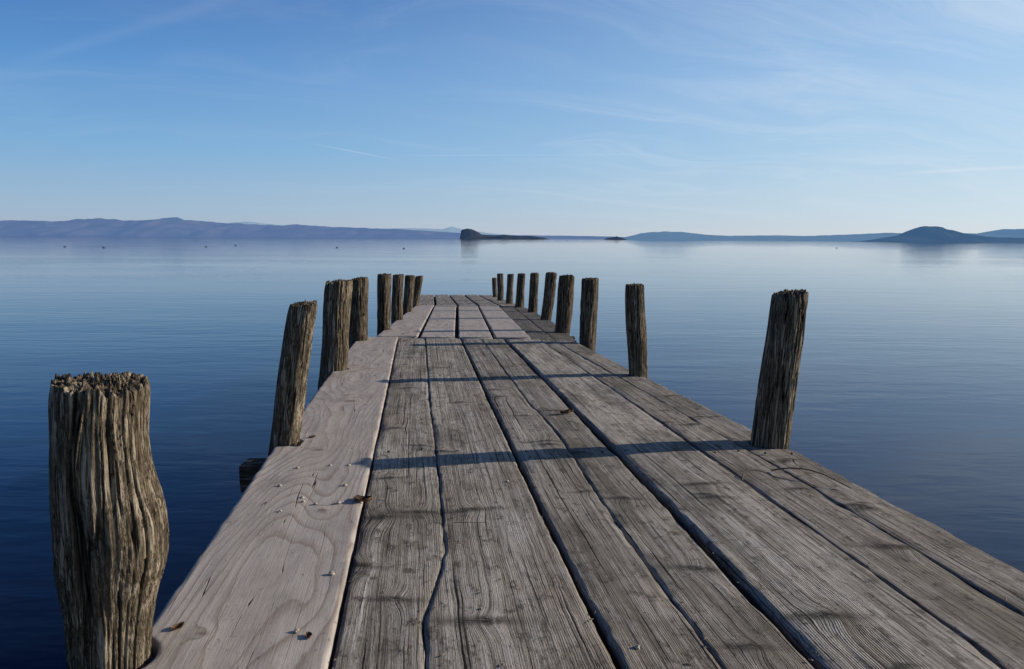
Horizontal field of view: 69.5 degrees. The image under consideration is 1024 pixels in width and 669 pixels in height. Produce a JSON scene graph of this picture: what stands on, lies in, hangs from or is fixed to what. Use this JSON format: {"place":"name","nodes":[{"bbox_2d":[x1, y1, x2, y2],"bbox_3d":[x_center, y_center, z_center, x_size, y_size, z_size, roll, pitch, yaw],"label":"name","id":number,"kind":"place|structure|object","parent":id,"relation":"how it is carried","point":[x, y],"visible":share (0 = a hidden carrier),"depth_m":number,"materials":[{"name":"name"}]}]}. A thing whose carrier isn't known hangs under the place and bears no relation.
{"place":"outdoors","nodes":[
{"label":"outdoors","id":0,"kind":"place"},
{"bbox_2d":[0,217,622,238],"bbox_3d":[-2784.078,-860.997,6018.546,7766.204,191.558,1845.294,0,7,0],"label":"hills","id":1,"kind":"structure","parent":0,"point":[161,227],"depth_m":5544.12,"materials":[{"name":"blue"}]},
{"bbox_2d":[233,222,507,234],"bbox_3d":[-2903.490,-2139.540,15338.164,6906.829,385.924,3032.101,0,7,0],"label":"distant hills","id":2,"kind":"structure","parent":0,"point":[453,229],"depth_m":15115.13,"materials":[{"name":"blue"}]},
{"bbox_2d":[460,228,546,238],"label":"island","id":3,"kind":"structure","parent":0,"point":[467,233],"depth_m":2208.64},
{"bbox_2d":[0,236,1023,668],"bbox_3d":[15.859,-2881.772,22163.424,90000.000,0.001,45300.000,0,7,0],"label":"water","id":4,"kind":"structure","parent":0,"point":[910,390],"depth_m":12.24,"materials":[{"name":"blue liquid"}]},
{"bbox_2d":[142,295,1023,668],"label":"wooden pier","id":5,"kind":"structure","parent":4,"relation":"in","point":[790,557],"depth_m":2.05,"materials":[{"name":"grey wood"}]},
{"bbox_2d":[48,371,168,668],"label":"wooden post","id":6,"kind":"object","parent":5,"relation":"attached to","point":[109,526],"visible":1,"depth_m":1.35,"materials":[{"name":"wood"}]},
{"bbox_2d":[171,621,183,630],"bbox_3d":[-0.709,0.620,1.563,0.021,0.010,0.026,0,7,0],"label":"dry leaf","id":7,"kind":"object","parent":5,"relation":"on","point":[177,626],"visible":1,"depth_m":1.57,"materials":[{"name":"brown plant"}]},
{"bbox_2d":[268,299,317,455],"bbox_3d":[-1.060,0.992,3.195,0.533,2.297,0.128,2,8,13],"label":"wooden post","id":8,"kind":"object","parent":5,"relation":"attached to","point":[291,389],"visible":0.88,"depth_m":3.01,"materials":[{"name":"wood"}]},
{"bbox_2d":[305,631,311,638],"bbox_3d":[-0.423,0.626,1.534,0.017,0.008,0.016,3,8,22],"label":"dry leaf","id":9,"kind":"object","parent":5,"relation":"on","point":[309,634],"visible":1,"depth_m":1.54,"materials":[{"name":"brown plant"}]},
{"bbox_2d":[318,279,352,389],"bbox_3d":[-1.289,0.747,5.147,0.407,2.277,0.214,0,7,0],"label":"wooden post","id":10,"kind":"object","parent":5,"relation":"attached to","point":[336,321],"visible":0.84,"depth_m":4.96,"materials":[{"name":"brown wood"}]},
{"bbox_2d":[349,277,368,348],"bbox_3d":[-1.448,0.558,6.878,0.295,2.202,0.181,4,8,29],"label":"wooden post","id":11,"kind":"object","parent":5,"relation":"attached to","point":[358,327],"visible":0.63,"depth_m":6.69,"materials":[{"name":"brown wood"}]},
{"bbox_2d":[354,496,371,501],"bbox_3d":[-0.478,0.529,2.368,0.040,0.019,0.042,6,9,35],"label":"dry leaf","id":12,"kind":"object","parent":5,"relation":"on","point":[362,498],"visible":1,"depth_m":2.37,"materials":[{"name":"brown plant"}]},
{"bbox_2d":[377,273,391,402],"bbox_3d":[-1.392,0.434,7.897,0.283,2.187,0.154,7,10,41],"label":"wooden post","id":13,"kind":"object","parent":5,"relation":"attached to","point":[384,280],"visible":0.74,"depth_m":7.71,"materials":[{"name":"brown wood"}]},
{"bbox_2d":[391,274,403,374],"bbox_3d":[-1.478,0.284,9.351,0.249,2.108,0.168,0,7,0],"label":"wooden post","id":14,"kind":"object","parent":5,"relation":"attached to","point":[397,298],"visible":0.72,"depth_m":9.19,"materials":[{"name":"brown wood"}]},
{"bbox_2d":[403,275,414,314],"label":"wooden post","id":15,"kind":"object","parent":5,"relation":"attached to","point":[408,293],"visible":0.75,"depth_m":10.97,"materials":[{"name":"wood"}]},
{"bbox_2d":[412,275,422,307],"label":"wooden post","id":16,"kind":"object","parent":5,"relation":"attached to","point":[418,285],"visible":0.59,"depth_m":12.78,"materials":[{"name":"brown wood"}]},
{"bbox_2d":[454,522,486,522],"bbox_3d":[-0.123,0.558,2.189,0.100,0.003,0.004,0,7,0],"label":"twig","id":17,"kind":"object","parent":5,"relation":"on","point":[470,522],"visible":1,"depth_m":2.19,"materials":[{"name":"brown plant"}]},
{"bbox_2d":[492,277,496,296],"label":"wooden post","id":18,"kind":"object","parent":5,"relation":"attached to","point":[494,285],"visible":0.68,"depth_m":17.47,"materials":[{"name":"brown wood"}]},
{"bbox_2d":[497,273,503,300],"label":"wooden post","id":19,"kind":"object","parent":5,"relation":"attached to","point":[500,291],"visible":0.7,"depth_m":15.51,"materials":[{"name":"brown wood"}]},
{"bbox_2d":[506,274,513,303],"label":"wooden post","id":20,"kind":"object","parent":5,"relation":"attached to","point":[509,292],"visible":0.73,"depth_m":14.07,"materials":[{"name":"wood"}]},
{"bbox_2d":[515,273,524,306],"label":"wooden post","id":21,"kind":"object","parent":5,"relation":"attached to","point":[520,290],"visible":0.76,"depth_m":13.04,"materials":[{"name":"brown wood"}]},
{"bbox_2d":[528,272,538,313],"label":"wooden post","id":22,"kind":"object","parent":5,"relation":"attached to","point":[533,295],"visible":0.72,"depth_m":11.60,"materials":[{"name":"brown wood"}]},
{"bbox_2d":[540,272,556,320],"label":"wooden post","id":23,"kind":"object","parent":5,"relation":"attached to","point":[549,295],"visible":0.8,"depth_m":9.75,"materials":[{"name":"wood"}]},
{"bbox_2d":[554,274,574,334],"bbox_3d":[0.501,0.435,7.981,0.316,2.183,0.209,0,7,0],"label":"wooden post","id":24,"kind":"object","parent":5,"relation":"attached to","point":[565,299],"visible":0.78,"depth_m":7.80,"materials":[{"name":"brown wood"}]},
{"bbox_2d":[560,409,570,413],"bbox_3d":[0.267,0.387,3.700,0.044,0.021,0.045,4,8,24],"label":"dry leaf","id":25,"kind":"object","parent":5,"relation":"on","point":[565,411],"visible":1,"depth_m":3.70,"materials":[{"name":"brown plant"}]},
{"bbox_2d":[579,277,598,351],"bbox_3d":[0.681,0.574,6.817,0.199,2.210,0.166,0,7,0],"label":"wooden post","id":26,"kind":"object","parent":5,"relation":"attached to","point":[588,310],"visible":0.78,"depth_m":6.66,"materials":[{"name":"brown wood"}]},
{"bbox_2d":[625,283,647,378],"bbox_3d":[0.882,0.777,5.039,0.294,2.268,0.138,-3,8,-23],"label":"wooden post","id":27,"kind":"object","parent":5,"relation":"attached to","point":[636,329],"visible":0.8,"depth_m":4.86,"materials":[{"name":"brown wood"}]},
{"bbox_2d":[332,368,1009,668],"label":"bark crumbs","id":28,"kind":"object","parent":5,"relation":"on","point":[630,544],"visible":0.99,"depth_m":1.88,"materials":[{"name":"brown wood"}]},
{"bbox_2d":[741,469,767,480],"bbox_3d":[0.866,0.505,2.666,0.138,0.022,0.037,-4,9,-32],"label":"twig","id":29,"kind":"object","parent":5,"relation":"on","point":[751,470],"visible":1,"depth_m":2.68,"materials":[{"name":"wood"}]},
{"bbox_2d":[771,467,850,488],"bbox_3d":[1.073,0.504,2.645,0.288,0.031,0.028,7,10,44],"label":"twig","id":30,"kind":"object","parent":5,"relation":"on","point":[808,470],"visible":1,"depth_m":2.67,"materials":[{"name":"wood"}]},
{"bbox_2d":[604,236,626,239],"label":"islet","id":31,"kind":"object","parent":4,"relation":"in","point":[615,238],"visible":0.98,"depth_m":2196.83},
{"bbox_2d":[0,0,1023,236],"label":"sky","id":32,"kind":"structure","parent":0,"point":[620,118],"materials":[{"name":"blue"}]},
{"bbox_2d":[623,229,1023,240],"bbox_3d":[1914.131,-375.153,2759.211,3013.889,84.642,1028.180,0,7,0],"label":"shoreline hills","id":33,"kind":"structure","parent":0,"point":[1004,233],"depth_m":2547.45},
{"bbox_2d":[865,226,1023,242],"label":"headland","id":34,"kind":"structure","parent":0,"point":[930,234],"depth_m":1192.33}
]}

